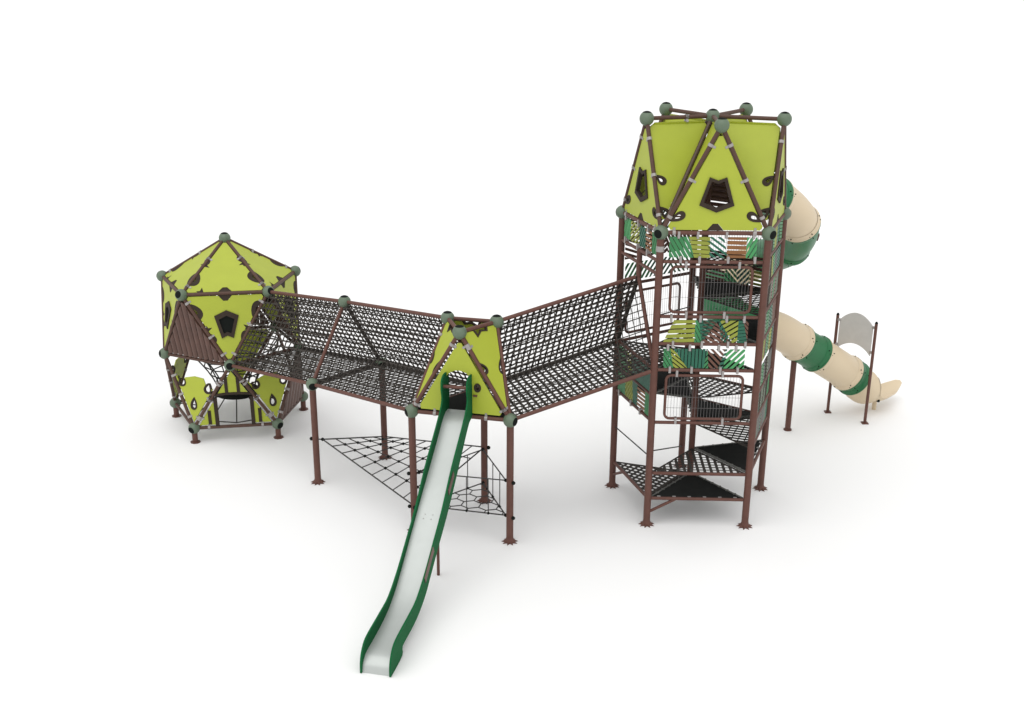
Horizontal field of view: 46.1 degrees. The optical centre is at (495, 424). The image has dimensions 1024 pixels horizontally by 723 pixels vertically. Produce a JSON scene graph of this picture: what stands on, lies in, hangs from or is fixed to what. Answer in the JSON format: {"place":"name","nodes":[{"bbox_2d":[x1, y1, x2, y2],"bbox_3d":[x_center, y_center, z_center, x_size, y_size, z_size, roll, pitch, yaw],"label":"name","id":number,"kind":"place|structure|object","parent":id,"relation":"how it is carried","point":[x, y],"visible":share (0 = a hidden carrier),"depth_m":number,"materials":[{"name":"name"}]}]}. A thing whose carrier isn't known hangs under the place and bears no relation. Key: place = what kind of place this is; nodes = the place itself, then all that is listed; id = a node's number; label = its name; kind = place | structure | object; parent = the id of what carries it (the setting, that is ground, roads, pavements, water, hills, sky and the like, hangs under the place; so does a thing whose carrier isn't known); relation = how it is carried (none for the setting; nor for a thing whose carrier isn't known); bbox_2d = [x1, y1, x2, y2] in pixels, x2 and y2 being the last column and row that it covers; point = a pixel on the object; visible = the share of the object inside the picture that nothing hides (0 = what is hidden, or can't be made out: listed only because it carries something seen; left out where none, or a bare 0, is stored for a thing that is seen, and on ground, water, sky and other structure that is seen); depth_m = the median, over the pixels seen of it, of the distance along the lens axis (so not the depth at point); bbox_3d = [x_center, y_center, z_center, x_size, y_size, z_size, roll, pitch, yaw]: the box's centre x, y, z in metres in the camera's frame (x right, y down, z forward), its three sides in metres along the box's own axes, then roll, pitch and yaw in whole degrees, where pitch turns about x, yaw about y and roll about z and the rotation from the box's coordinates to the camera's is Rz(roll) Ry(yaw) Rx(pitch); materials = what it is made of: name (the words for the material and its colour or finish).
{"place":"outdoors","nodes":[
{"label":"outdoors","id":0,"kind":"place"},
{"bbox_2d":[0,0,1023,722],"bbox_3d":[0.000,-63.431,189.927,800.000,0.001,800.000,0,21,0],"label":"ground","id":1,"kind":"structure","parent":0,"point":[464,158],"depth_m":29.48,"materials":[{"name":"white"}]},
{"bbox_2d":[156,232,307,443],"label":"climbing dome","id":2,"kind":"structure","parent":1,"relation":"on","point":[241,281],"depth_m":25.52,"materials":[{"name":"plastic"}]},
{"bbox_2d":[180,328,291,425],"bbox_3d":[-5.826,-1.087,26.869,2.929,1.526,2.933,0,21,0],"label":"rope web","id":3,"kind":"object","parent":2,"relation":"in","point":[232,397],"visible":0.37,"depth_m":26.57,"materials":[{"name":"black fabric"}]},
{"bbox_2d":[232,290,476,484],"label":"net tunnel","id":4,"kind":"structure","parent":1,"relation":"on","point":[384,366],"depth_m":23.46,"materials":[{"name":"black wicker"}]},
{"bbox_2d":[310,436,489,508],"bbox_3d":[-1.902,0.570,23.282,1.947,0.726,3.264,-19,28,-40],"label":"square rope net","id":5,"kind":"object","parent":4,"relation":"attached to","point":[378,451],"visible":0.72,"depth_m":23.36,"materials":[{"name":"black fabric"}]},
{"bbox_2d":[360,372,472,676],"bbox_3d":[-1.175,1.370,19.155,0.490,3.138,4.807,5,22,13],"label":"steel slide","id":6,"kind":"object","parent":1,"relation":"on","point":[391,627],"visible":1,"depth_m":19.33,"materials":[{"name":"silver metal"}]},
{"bbox_2d":[404,311,517,544],"bbox_3d":[-0.617,-0.059,21.637,2.039,3.976,2.033,0,21,0],"label":"slide hut","id":7,"kind":"object","parent":1,"relation":"on","point":[481,361],"visible":1,"depth_m":20.82,"materials":[{"name":"plastic"}]},
{"bbox_2d":[407,448,514,519],"bbox_3d":[-0.627,1.042,22.073,1.943,0.828,1.940,0,21,0],"label":"hexagon rope net","id":8,"kind":"object","parent":7,"relation":"attached to","point":[487,495],"visible":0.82,"depth_m":21.78,"materials":[{"name":"black fabric"}]},
{"bbox_2d":[604,102,791,529],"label":"climbing tower","id":9,"kind":"structure","parent":1,"relation":"on","point":[734,162],"depth_m":21.02,"materials":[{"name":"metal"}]},
{"bbox_2d":[488,275,651,419],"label":"net tunnel","id":10,"kind":"structure","parent":9,"relation":"attached to","point":[532,369],"depth_m":21.28,"materials":[{"name":"black wicker"}]},
{"bbox_2d":[703,178,901,430],"bbox_3d":[6.348,-2.941,26.043,6.845,6.152,2.976,-19,28,-40],"label":"tube slide","id":11,"kind":"object","parent":1,"relation":"on","point":[808,348],"visible":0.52,"depth_m":25.63,"materials":[{"name":"beige plastic"}]},
{"bbox_2d":[824,313,877,424],"bbox_3d":[7.964,-1.302,26.907,0.198,2.470,1.159,-19,28,-39],"label":"exit screen","id":12,"kind":"object","parent":1,"relation":"on","point":[856,328],"visible":0.94,"depth_m":26.62,"materials":[{"name":"metal"}]}
]}

